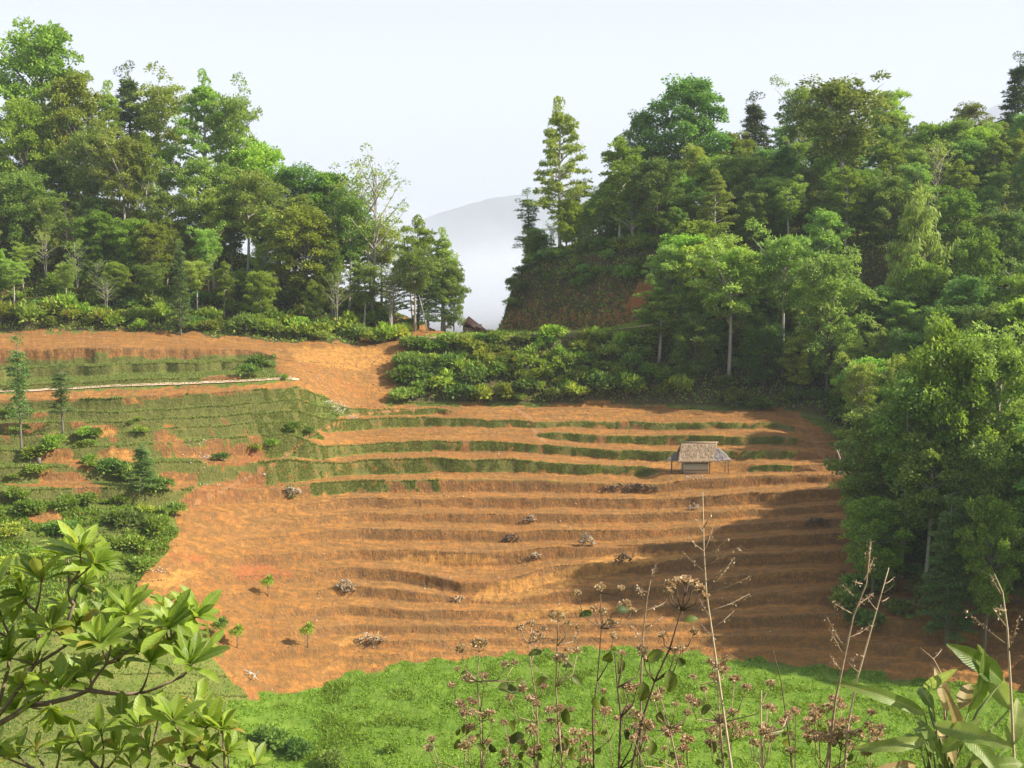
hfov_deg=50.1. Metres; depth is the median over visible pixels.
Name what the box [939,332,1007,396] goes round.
broadleaf tree
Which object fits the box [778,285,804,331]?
evergreen tree
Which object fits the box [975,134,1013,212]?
bright tree
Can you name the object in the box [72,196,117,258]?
evergreen tree
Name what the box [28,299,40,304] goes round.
understorey shrub
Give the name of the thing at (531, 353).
bush
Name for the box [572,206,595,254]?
alder tree
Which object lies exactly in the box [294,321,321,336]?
understorey shrub
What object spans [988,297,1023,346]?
broadleaf tree
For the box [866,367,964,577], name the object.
tall tree
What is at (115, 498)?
scrub bush
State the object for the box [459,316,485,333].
house
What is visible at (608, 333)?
bush
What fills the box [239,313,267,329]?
understorey shrub
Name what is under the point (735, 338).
hillside shrub
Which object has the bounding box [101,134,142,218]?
tall tree
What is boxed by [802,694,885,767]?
dry weed
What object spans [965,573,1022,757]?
bare stalk
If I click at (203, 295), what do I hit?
understorey shrub
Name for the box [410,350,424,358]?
bush
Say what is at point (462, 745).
dry weed
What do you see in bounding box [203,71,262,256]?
tall tree
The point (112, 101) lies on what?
alder tree
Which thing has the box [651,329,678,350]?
bush
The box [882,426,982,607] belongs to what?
tall tree
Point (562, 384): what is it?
bush
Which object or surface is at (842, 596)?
understorey shrub
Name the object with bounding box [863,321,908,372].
tall tree
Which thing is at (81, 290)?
understorey shrub
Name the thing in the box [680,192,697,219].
tall tree
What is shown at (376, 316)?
understorey shrub
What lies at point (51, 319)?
understorey shrub
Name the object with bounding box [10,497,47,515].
bush
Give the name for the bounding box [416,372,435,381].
bush
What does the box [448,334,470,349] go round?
bush
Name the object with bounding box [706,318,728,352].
evergreen tree
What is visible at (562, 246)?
cliff shrub
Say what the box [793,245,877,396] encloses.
broadleaf tree
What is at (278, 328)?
understorey shrub
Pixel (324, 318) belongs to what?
understorey shrub
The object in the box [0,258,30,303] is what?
tall tree
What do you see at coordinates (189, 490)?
edge green grass
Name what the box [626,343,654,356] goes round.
bush
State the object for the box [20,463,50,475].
scrub bush
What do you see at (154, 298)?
understorey shrub
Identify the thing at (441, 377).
bush
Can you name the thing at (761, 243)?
tall tree
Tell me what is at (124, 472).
bush
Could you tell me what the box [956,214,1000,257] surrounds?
evergreen tree
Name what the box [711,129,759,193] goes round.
broadleaf tree
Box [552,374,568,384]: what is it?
bush
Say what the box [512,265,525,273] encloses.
cliff shrub
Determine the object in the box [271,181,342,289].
tall tree
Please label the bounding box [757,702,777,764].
dry weed
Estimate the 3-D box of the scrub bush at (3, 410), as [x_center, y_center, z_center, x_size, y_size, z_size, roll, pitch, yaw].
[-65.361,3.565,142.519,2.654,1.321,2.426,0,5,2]
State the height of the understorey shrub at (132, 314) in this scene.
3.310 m
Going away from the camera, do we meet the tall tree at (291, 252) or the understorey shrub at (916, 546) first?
the understorey shrub at (916, 546)
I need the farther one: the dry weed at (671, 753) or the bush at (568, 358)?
the bush at (568, 358)
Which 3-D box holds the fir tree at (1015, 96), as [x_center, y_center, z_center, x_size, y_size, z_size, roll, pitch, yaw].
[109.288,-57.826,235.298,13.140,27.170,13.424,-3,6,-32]
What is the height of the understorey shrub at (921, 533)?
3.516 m
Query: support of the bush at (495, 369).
on the ground at (204, 537)
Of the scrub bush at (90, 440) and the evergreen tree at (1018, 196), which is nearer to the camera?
the scrub bush at (90, 440)
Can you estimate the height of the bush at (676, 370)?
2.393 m
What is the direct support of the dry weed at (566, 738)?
on the ground at (204, 537)
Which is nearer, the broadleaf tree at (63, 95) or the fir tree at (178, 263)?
the fir tree at (178, 263)
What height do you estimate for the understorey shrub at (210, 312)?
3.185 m
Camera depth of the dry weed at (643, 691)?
5.16 m
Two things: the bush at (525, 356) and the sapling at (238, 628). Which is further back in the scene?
the bush at (525, 356)
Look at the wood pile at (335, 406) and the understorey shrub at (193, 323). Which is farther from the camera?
the understorey shrub at (193, 323)
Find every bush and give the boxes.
[0,408,16,414]
[0,485,33,500]
[0,521,26,537]
[0,553,21,571]
[2,423,32,434]
[5,473,17,479]
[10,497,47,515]
[18,445,47,460]
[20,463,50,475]
[27,508,43,514]
[29,549,62,565]
[32,545,44,552]
[38,433,68,450]
[38,530,50,536]
[43,518,77,535]
[55,492,80,510]
[71,581,103,591]
[72,493,92,505]
[73,425,92,436]
[73,440,93,446]
[77,491,101,505]
[80,454,101,463]
[81,438,99,445]
[82,460,97,467]
[85,427,103,438]
[94,535,123,548]
[96,456,129,473]
[98,509,130,522]
[100,499,112,503]
[104,507,148,531]
[107,461,139,480]
[111,493,131,502]
[116,533,151,550]
[126,554,159,571]
[131,549,148,554]
[133,425,150,433]
[135,503,156,511]
[140,515,173,534]
[145,474,176,491]
[157,501,188,515]
[210,451,231,460]
[235,362,263,375]
[244,352,270,367]
[248,443,261,451]
[251,722,292,749]
[265,438,279,446]
[282,736,314,759]
[284,421,301,431]
[304,426,314,433]
[317,746,346,767]
[381,741,401,752]
[385,368,419,381]
[388,386,417,401]
[390,351,418,365]
[390,364,426,384]
[398,334,414,348]
[398,353,431,373]
[407,335,435,350]
[407,380,426,399]
[408,378,437,390]
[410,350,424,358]
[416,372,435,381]
[421,353,436,359]
[422,352,440,366]
[426,365,446,375]
[426,368,455,390]
[427,341,448,351]
[431,331,458,346]
[434,352,463,368]
[442,385,467,396]
[446,380,478,399]
[447,356,475,372]
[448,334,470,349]
[451,367,486,384]
[453,349,469,355]
[457,334,488,354]
[458,360,488,374]
[461,352,475,362]
[466,383,494,403]
[468,358,494,372]
[471,332,488,341]
[472,346,497,362]
[482,360,510,379]
[483,342,508,354]
[485,329,513,343]
[491,381,515,399]
[493,354,510,361]
[497,346,512,359]
[499,359,509,367]
[508,363,523,372]
[508,382,520,390]
[509,350,518,357]
[509,376,543,393]
[509,392,527,400]
[510,344,543,368]
[511,331,535,342]
[513,368,533,379]
[516,346,536,356]
[528,338,547,351]
[530,367,542,378]
[534,323,568,337]
[535,336,558,345]
[535,381,546,388]
[536,357,550,363]
[537,367,554,376]
[539,355,570,375]
[541,350,559,360]
[543,386,564,398]
[551,343,571,355]
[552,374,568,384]
[555,350,583,366]
[556,365,587,380]
[557,377,575,392]
[562,380,591,398]
[563,350,595,364]
[567,347,583,352]
[569,338,601,350]
[576,325,604,342]
[577,364,591,376]
[581,368,604,382]
[584,351,601,362]
[584,370,617,393]
[587,325,608,341]
[591,360,615,372]
[595,342,626,359]
[600,369,628,382]
[601,331,613,336]
[608,330,641,346]
[608,361,637,373]
[609,371,643,397]
[610,341,629,355]
[619,349,644,369]
[624,375,647,394]
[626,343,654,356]
[627,372,642,385]
[628,326,646,336]
[629,337,645,345]
[630,362,662,380]
[645,366,670,384]
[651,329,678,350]
[662,366,672,374]
[664,342,682,353]
[664,373,693,394]
[668,365,686,373]
[684,368,704,379]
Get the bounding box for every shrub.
[0,300,18,322]
[0,520,229,732]
[0,678,272,767]
[2,298,35,319]
[6,291,26,299]
[12,301,47,327]
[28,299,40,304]
[34,300,62,315]
[40,271,77,292]
[42,293,83,315]
[43,315,60,325]
[53,287,81,300]
[56,303,87,320]
[69,286,95,300]
[73,272,90,286]
[76,301,96,316]
[80,274,104,292]
[82,291,100,305]
[84,307,119,325]
[92,291,112,303]
[94,303,112,309]
[102,314,125,327]
[117,295,148,307]
[119,283,145,295]
[120,306,143,322]
[127,289,147,297]
[127,306,151,318]
[128,318,149,330]
[133,291,174,307]
[137,306,160,321]
[149,284,177,298]
[152,301,178,321]
[164,316,179,325]
[182,309,195,314]
[182,320,200,330]
[184,315,211,326]
[190,289,216,302]
[193,306,223,318]
[197,319,219,330]
[212,318,229,326]
[215,295,233,304]
[222,299,246,317]
[227,288,248,300]
[228,312,262,332]
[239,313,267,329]
[252,308,286,320]
[257,317,279,331]
[259,296,280,306]
[268,322,286,336]
[271,290,293,306]
[274,317,283,324]
[283,314,300,325]
[283,315,313,324]
[283,321,313,337]
[287,304,303,315]
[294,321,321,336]
[311,322,334,333]
[311,330,330,339]
[312,315,335,330]
[318,298,330,312]
[331,308,357,317]
[331,310,358,332]
[335,299,351,308]
[339,296,368,311]
[340,321,370,339]
[352,312,375,324]
[360,310,388,325]
[360,328,385,344]
[362,304,391,313]
[373,321,400,342]
[392,324,410,340]
[396,322,413,332]
[397,318,419,326]
[501,297,520,306]
[505,276,518,287]
[510,279,528,295]
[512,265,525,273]
[520,264,530,268]
[521,257,536,266]
[523,253,543,265]
[529,252,545,261]
[537,247,554,259]
[540,247,559,260]
[551,248,564,258]
[555,244,569,249]
[568,238,580,247]
[569,276,586,288]
[574,242,592,254]
[574,263,591,272]
[578,271,593,282]
[585,236,604,251]
[593,236,608,248]
[596,245,608,254]
[598,248,615,263]
[605,236,617,249]
[608,234,630,251]
[610,264,624,272]
[612,241,642,253]
[612,262,641,283]
[625,232,648,245]
[627,236,644,251]
[634,260,651,270]
[641,257,656,272]
[644,231,662,241]
[644,241,658,249]
[646,235,663,248]
[710,320,734,331]
[712,356,731,366]
[714,374,738,388]
[716,386,753,406]
[722,331,741,345]
[725,356,748,370]
[732,346,742,357]
[744,395,777,410]
[783,381,805,388]
[785,330,801,342]
[819,393,848,410]
[827,584,866,608]
[829,402,852,423]
[838,572,878,589]
[843,607,888,629]
[870,555,905,574]
[870,579,896,592]
[882,598,912,615]
[897,561,941,578]
[904,575,945,600]
[905,539,926,559]
[913,520,938,541]
[997,561,1023,584]
[1001,537,1023,550]
[1007,557,1023,566]
[1012,573,1023,586]
[1016,519,1023,531]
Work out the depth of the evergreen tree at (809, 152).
222.58 m
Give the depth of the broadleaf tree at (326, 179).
212.08 m
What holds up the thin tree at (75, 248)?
on the ground at (204, 537)
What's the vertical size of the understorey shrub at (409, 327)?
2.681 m
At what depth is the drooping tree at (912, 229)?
187.23 m
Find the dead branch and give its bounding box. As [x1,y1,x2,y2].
[244,669,258,679]
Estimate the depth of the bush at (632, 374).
183.30 m
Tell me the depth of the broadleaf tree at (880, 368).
161.56 m
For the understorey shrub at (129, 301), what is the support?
on the ground at (204, 537)
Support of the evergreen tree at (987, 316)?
on the ground at (204, 537)
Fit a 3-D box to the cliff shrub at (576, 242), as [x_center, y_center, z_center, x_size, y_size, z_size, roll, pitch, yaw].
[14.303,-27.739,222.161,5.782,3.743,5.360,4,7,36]
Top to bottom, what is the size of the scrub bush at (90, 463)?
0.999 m
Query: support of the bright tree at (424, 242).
on the ground at (204, 537)
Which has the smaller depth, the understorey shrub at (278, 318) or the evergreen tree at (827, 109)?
the understorey shrub at (278, 318)
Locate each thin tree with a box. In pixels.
[29,225,58,284]
[51,208,87,270]
[60,236,91,287]
[69,181,106,214]
[83,255,112,290]
[90,274,119,306]
[111,179,143,232]
[128,181,170,253]
[257,188,295,285]
[320,265,353,332]
[328,143,410,310]
[368,262,410,324]
[544,220,557,246]
[795,124,827,162]
[918,134,958,224]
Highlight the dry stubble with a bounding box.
[0,331,1023,698]
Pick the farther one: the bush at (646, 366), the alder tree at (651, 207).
the alder tree at (651, 207)
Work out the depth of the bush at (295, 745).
94.47 m
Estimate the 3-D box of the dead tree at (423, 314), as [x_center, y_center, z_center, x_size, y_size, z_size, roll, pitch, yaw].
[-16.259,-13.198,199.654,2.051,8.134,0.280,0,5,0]
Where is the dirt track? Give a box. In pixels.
[0,377,298,391]
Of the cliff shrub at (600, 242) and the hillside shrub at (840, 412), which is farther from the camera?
the cliff shrub at (600, 242)
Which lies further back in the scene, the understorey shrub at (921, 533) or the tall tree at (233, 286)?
the tall tree at (233, 286)
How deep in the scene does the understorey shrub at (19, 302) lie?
187.79 m
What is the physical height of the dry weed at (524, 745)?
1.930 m
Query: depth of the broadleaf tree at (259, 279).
194.31 m
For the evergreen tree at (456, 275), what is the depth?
204.46 m
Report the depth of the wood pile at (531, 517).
143.25 m
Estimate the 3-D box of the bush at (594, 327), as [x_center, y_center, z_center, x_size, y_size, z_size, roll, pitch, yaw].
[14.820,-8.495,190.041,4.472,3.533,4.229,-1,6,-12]
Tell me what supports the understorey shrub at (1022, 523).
on the ground at (204, 537)
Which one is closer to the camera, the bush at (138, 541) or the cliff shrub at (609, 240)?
the bush at (138, 541)
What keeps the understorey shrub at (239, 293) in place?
on the ground at (204, 537)
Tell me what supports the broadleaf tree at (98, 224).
on the ground at (204, 537)
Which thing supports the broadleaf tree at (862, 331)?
on the ground at (204, 537)
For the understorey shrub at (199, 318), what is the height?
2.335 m
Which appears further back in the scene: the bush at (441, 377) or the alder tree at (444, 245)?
the alder tree at (444, 245)
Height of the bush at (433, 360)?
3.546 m
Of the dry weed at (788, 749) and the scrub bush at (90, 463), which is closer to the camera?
the dry weed at (788, 749)
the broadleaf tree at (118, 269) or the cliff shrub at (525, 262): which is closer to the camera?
the broadleaf tree at (118, 269)
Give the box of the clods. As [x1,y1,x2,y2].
[1,331,1020,695]
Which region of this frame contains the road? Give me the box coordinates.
[425,323,652,337]
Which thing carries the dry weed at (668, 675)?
on the ground at (204, 537)
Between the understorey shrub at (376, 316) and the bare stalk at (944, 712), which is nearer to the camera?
the bare stalk at (944, 712)
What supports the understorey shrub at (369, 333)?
on the ground at (204, 537)
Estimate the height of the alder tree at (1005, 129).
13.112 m
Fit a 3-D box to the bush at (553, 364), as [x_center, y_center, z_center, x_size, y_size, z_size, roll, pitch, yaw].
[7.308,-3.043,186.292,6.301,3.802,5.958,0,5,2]
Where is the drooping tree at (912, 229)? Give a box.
[882,180,963,344]
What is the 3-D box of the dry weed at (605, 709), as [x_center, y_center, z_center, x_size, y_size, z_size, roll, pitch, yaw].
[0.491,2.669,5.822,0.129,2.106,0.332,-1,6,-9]
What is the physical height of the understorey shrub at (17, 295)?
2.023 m
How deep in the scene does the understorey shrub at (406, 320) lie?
202.46 m
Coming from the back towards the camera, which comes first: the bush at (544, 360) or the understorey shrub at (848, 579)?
the bush at (544, 360)
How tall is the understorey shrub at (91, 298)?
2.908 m
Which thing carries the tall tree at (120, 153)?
on the ground at (204, 537)
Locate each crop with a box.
[225,645,1023,767]
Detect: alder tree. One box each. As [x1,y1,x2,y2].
[86,79,126,218]
[153,68,234,194]
[342,220,379,279]
[377,270,417,323]
[423,227,462,330]
[524,95,593,245]
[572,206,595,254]
[608,173,648,233]
[638,180,666,229]
[659,184,690,235]
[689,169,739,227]
[839,294,861,333]
[858,302,886,332]
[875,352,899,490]
[949,291,970,329]
[1001,123,1011,141]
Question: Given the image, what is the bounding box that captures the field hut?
[665,442,731,473]
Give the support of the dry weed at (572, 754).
on the ground at (204, 537)
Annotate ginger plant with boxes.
[835,643,1023,767]
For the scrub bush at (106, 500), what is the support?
on the ground at (204, 537)
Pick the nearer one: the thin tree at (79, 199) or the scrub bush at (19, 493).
the scrub bush at (19, 493)
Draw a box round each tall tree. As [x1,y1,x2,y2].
[0,187,23,234]
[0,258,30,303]
[8,240,42,289]
[15,186,69,272]
[31,153,86,240]
[49,114,120,199]
[53,258,77,293]
[84,124,148,264]
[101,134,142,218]
[124,60,198,217]
[133,262,169,294]
[137,183,194,285]
[146,141,180,191]
[178,186,235,290]
[180,254,217,310]
[181,249,197,291]
[185,219,226,301]
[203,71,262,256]
[211,268,244,299]
[218,165,286,270]
[218,216,245,270]
[235,268,259,300]
[245,233,283,274]
[246,203,271,265]
[258,271,278,297]
[262,211,300,292]
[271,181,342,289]
[312,240,345,314]
[329,188,378,308]
[336,208,373,293]
[344,260,388,324]
[366,219,403,301]
[390,259,416,317]
[391,246,437,330]
[434,258,458,331]
[437,251,465,330]
[674,173,700,207]
[678,141,712,184]
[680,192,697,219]
[686,232,769,378]
[689,188,726,219]
[733,145,778,193]
[744,216,841,376]
[754,241,803,285]
[766,174,808,234]
[770,74,829,142]
[781,135,814,172]
[786,284,815,333]
[791,70,895,235]
[791,313,841,378]
[801,205,856,266]
[830,280,862,312]
[837,351,894,444]
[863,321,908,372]
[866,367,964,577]
[871,292,921,358]
[873,111,904,146]
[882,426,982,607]
[897,135,920,157]
[937,317,1023,498]
[939,395,1004,478]
[949,100,995,128]
[980,120,1014,142]
[982,164,1009,200]
[994,257,1023,302]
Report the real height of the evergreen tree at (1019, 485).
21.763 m
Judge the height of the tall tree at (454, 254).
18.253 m
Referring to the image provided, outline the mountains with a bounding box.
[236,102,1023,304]
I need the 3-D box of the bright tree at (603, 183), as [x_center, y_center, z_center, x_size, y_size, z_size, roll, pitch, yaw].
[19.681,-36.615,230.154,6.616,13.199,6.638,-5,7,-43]
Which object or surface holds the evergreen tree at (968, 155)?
on the ground at (204, 537)
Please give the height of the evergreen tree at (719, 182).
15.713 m
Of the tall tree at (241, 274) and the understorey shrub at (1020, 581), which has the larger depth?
the tall tree at (241, 274)
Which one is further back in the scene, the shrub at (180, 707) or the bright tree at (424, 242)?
the bright tree at (424, 242)
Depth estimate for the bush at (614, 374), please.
183.13 m
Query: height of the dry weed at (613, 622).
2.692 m
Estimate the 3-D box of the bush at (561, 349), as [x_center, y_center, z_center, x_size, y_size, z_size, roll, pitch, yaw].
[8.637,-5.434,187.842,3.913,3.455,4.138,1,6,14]
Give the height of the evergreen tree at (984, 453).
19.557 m
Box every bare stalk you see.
[628,563,668,767]
[682,492,750,767]
[824,539,874,767]
[843,568,893,767]
[920,647,945,719]
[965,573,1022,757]
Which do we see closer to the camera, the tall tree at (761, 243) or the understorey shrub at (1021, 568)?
the understorey shrub at (1021, 568)
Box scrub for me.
[0,500,178,642]
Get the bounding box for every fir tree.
[106,59,149,208]
[125,442,164,493]
[163,239,174,277]
[164,239,194,335]
[408,250,453,330]
[739,91,774,157]
[905,167,925,241]
[906,493,981,645]
[994,51,1023,136]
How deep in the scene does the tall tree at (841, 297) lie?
191.93 m
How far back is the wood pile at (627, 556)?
133.46 m
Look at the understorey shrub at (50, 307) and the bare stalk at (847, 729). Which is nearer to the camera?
the bare stalk at (847, 729)
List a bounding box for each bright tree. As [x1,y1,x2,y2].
[129,130,162,261]
[182,243,204,278]
[212,261,238,316]
[392,214,440,328]
[589,178,609,238]
[594,134,646,236]
[631,286,691,363]
[735,257,759,331]
[797,204,825,236]
[820,165,871,251]
[875,142,908,219]
[910,121,928,145]
[926,158,951,199]
[927,140,964,188]
[938,159,981,229]
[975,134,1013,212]
[1003,128,1023,208]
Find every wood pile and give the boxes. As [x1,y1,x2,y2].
[280,485,301,497]
[325,399,345,413]
[333,577,356,593]
[356,632,385,643]
[452,595,464,603]
[503,533,521,542]
[523,514,536,522]
[529,552,540,557]
[577,532,596,546]
[603,482,658,490]
[614,552,632,564]
[686,502,700,510]
[804,517,829,525]
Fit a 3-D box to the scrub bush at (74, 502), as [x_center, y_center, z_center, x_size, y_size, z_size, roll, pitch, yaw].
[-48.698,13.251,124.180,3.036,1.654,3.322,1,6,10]
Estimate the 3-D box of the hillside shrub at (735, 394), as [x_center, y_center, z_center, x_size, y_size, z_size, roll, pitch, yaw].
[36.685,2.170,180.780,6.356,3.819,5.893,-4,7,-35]
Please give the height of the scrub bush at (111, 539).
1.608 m
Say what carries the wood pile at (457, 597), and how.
on the ground at (204, 537)
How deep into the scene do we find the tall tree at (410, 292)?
213.45 m
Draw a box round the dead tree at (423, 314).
[418,293,427,332]
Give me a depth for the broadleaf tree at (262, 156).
216.73 m
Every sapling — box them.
[209,615,228,642]
[227,623,244,648]
[259,575,274,596]
[298,621,314,647]
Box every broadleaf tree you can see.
[0,15,89,190]
[0,97,57,194]
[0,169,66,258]
[0,248,11,299]
[15,187,62,261]
[38,69,119,227]
[61,210,116,273]
[96,261,131,306]
[103,217,152,285]
[134,223,184,287]
[217,134,289,264]
[240,270,281,313]
[257,202,345,318]
[299,170,371,286]
[300,228,344,297]
[301,279,328,319]
[524,234,554,253]
[547,198,583,245]
[572,204,599,238]
[579,192,600,234]
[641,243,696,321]
[647,232,709,314]
[670,219,737,310]
[671,320,699,347]
[673,243,717,313]
[688,154,729,220]
[690,234,759,319]
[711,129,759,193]
[773,330,820,400]
[830,355,900,426]
[834,167,880,241]
[836,322,867,353]
[837,496,919,606]
[866,88,914,155]
[875,353,923,400]
[884,309,1004,576]
[889,254,947,333]
[901,120,961,177]
[916,264,958,335]
[924,421,958,519]
[925,185,981,271]
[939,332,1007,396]
[941,222,1006,308]
[950,126,1000,197]
[953,493,1023,651]
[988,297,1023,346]
[996,272,1023,341]
[998,141,1023,185]
[1001,439,1023,527]
[1014,338,1023,398]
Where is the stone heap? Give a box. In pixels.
[189,439,219,459]
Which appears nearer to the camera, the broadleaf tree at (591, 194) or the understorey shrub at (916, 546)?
the understorey shrub at (916, 546)
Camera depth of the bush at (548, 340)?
189.34 m
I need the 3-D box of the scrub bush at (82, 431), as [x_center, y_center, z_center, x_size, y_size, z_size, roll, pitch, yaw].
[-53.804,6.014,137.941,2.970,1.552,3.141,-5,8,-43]
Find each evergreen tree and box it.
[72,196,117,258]
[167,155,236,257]
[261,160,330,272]
[436,262,471,332]
[521,227,555,257]
[585,186,618,238]
[604,199,629,236]
[617,203,643,236]
[621,108,662,177]
[624,156,690,235]
[637,73,735,218]
[645,146,682,168]
[658,206,689,240]
[662,311,720,383]
[698,154,761,237]
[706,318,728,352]
[724,287,763,324]
[724,306,777,360]
[732,189,773,249]
[738,176,800,241]
[739,325,789,390]
[751,145,779,217]
[751,285,781,338]
[758,145,809,203]
[766,125,797,150]
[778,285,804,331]
[785,166,824,235]
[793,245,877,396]
[805,133,859,196]
[806,155,839,210]
[813,105,848,155]
[821,402,938,547]
[822,134,873,192]
[825,428,901,535]
[826,342,866,404]
[829,330,872,381]
[852,134,875,168]
[854,285,907,353]
[859,167,885,227]
[859,169,918,253]
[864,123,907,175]
[873,376,920,408]
[877,327,932,361]
[893,162,942,215]
[894,147,932,195]
[896,119,914,155]
[912,303,978,348]
[929,431,1023,605]
[931,274,1002,332]
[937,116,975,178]
[943,138,991,210]
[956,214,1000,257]
[956,265,996,304]
[959,301,1017,380]
[966,205,1023,295]
[972,185,1005,224]
[984,404,1023,501]
[987,152,1010,188]
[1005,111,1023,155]
[1006,151,1023,220]
[1012,422,1023,553]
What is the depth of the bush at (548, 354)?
187.28 m
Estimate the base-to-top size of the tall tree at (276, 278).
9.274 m
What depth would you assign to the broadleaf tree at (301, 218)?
200.18 m
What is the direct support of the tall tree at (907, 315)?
on the ground at (204, 537)
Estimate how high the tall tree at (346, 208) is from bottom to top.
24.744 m
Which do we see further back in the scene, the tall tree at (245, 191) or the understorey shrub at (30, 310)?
the tall tree at (245, 191)
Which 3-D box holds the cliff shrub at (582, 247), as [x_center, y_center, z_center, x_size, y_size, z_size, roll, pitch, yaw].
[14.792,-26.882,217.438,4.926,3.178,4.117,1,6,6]
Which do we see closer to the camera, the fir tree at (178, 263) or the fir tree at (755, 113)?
the fir tree at (178, 263)
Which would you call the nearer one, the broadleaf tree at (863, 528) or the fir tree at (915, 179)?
the broadleaf tree at (863, 528)
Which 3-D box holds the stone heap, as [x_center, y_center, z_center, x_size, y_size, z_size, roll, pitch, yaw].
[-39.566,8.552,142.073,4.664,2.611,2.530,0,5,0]
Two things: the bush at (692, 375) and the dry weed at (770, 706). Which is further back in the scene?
the bush at (692, 375)
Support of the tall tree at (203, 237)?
on the ground at (204, 537)
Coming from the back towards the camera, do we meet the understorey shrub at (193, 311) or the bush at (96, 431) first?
the understorey shrub at (193, 311)
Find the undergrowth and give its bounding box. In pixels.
[0,178,1023,427]
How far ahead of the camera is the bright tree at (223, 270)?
195.30 m
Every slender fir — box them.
[2,332,35,459]
[47,362,74,436]
[513,187,540,264]
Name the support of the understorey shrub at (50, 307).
on the ground at (204, 537)
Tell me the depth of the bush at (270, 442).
147.85 m
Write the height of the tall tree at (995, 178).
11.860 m
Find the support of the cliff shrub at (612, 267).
on the ground at (204, 537)
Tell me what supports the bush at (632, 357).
on the ground at (204, 537)
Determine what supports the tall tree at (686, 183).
on the ground at (204, 537)
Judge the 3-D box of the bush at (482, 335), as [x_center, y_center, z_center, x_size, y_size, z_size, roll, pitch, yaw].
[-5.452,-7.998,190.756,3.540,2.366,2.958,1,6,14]
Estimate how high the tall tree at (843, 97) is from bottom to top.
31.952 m
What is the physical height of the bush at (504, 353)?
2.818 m
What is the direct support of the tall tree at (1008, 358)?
on the ground at (204, 537)
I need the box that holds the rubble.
[310,357,398,407]
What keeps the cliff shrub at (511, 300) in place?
on the ground at (204, 537)
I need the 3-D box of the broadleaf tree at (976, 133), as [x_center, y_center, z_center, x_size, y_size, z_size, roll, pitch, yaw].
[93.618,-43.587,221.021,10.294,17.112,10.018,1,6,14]
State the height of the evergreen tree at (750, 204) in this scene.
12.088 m
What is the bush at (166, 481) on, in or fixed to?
on the ground at (204, 537)
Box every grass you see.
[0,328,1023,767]
[0,354,533,697]
[247,387,798,494]
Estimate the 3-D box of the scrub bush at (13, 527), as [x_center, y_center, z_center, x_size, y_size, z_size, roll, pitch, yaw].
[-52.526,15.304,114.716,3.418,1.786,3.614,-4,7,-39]
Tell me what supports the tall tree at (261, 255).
on the ground at (204, 537)
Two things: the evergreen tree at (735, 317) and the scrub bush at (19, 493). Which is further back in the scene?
the evergreen tree at (735, 317)
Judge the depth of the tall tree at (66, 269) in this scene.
191.34 m
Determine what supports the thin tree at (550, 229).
on the ground at (204, 537)
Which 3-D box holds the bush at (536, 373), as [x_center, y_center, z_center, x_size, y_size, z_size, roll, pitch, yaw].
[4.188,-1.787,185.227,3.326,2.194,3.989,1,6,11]
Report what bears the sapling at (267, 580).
on the ground at (204, 537)
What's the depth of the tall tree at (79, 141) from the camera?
209.38 m
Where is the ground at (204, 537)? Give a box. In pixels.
[0,181,1023,767]
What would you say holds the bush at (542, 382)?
on the ground at (204, 537)
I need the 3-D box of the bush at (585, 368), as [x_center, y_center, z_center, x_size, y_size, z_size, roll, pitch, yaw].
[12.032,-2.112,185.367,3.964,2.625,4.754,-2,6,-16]
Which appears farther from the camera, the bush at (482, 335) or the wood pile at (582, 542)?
the bush at (482, 335)
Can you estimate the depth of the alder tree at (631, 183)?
208.82 m
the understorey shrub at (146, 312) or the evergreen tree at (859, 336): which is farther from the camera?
the understorey shrub at (146, 312)
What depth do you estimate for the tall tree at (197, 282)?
194.61 m
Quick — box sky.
[0,0,1023,247]
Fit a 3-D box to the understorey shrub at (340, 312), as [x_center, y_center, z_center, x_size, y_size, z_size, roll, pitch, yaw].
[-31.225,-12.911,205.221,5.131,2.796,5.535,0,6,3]
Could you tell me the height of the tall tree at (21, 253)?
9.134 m
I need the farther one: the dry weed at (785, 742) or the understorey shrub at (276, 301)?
the understorey shrub at (276, 301)
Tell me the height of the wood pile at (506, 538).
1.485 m
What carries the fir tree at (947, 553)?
on the ground at (204, 537)
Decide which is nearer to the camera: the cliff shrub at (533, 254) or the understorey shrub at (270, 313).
the understorey shrub at (270, 313)
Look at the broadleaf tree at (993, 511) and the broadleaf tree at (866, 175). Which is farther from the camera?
the broadleaf tree at (866, 175)
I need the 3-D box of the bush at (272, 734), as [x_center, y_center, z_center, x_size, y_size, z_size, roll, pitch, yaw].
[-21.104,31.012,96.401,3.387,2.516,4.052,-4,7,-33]
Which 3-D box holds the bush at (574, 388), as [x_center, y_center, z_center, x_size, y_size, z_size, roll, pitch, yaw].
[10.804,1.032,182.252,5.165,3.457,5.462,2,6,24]
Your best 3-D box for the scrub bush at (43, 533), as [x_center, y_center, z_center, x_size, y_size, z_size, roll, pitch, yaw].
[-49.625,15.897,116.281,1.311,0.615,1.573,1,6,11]
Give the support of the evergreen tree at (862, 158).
on the ground at (204, 537)
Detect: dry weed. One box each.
[423,735,472,767]
[447,637,527,767]
[453,696,478,767]
[466,708,495,767]
[497,735,522,767]
[499,619,554,767]
[517,723,541,767]
[543,611,582,767]
[546,703,574,767]
[567,727,594,767]
[574,581,636,767]
[588,706,619,767]
[602,649,654,767]
[624,721,650,767]
[628,686,693,767]
[630,574,711,767]
[659,724,681,767]
[674,733,694,767]
[684,655,775,767]
[704,713,734,767]
[716,708,750,767]
[745,690,798,767]
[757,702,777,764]
[772,646,797,767]
[777,706,809,767]
[800,703,833,767]
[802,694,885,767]
[827,716,856,766]
[861,721,885,767]
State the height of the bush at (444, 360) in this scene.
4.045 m
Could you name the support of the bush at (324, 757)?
on the ground at (204, 537)
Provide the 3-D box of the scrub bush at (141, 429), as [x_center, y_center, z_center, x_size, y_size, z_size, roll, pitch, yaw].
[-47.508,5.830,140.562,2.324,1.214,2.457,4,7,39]

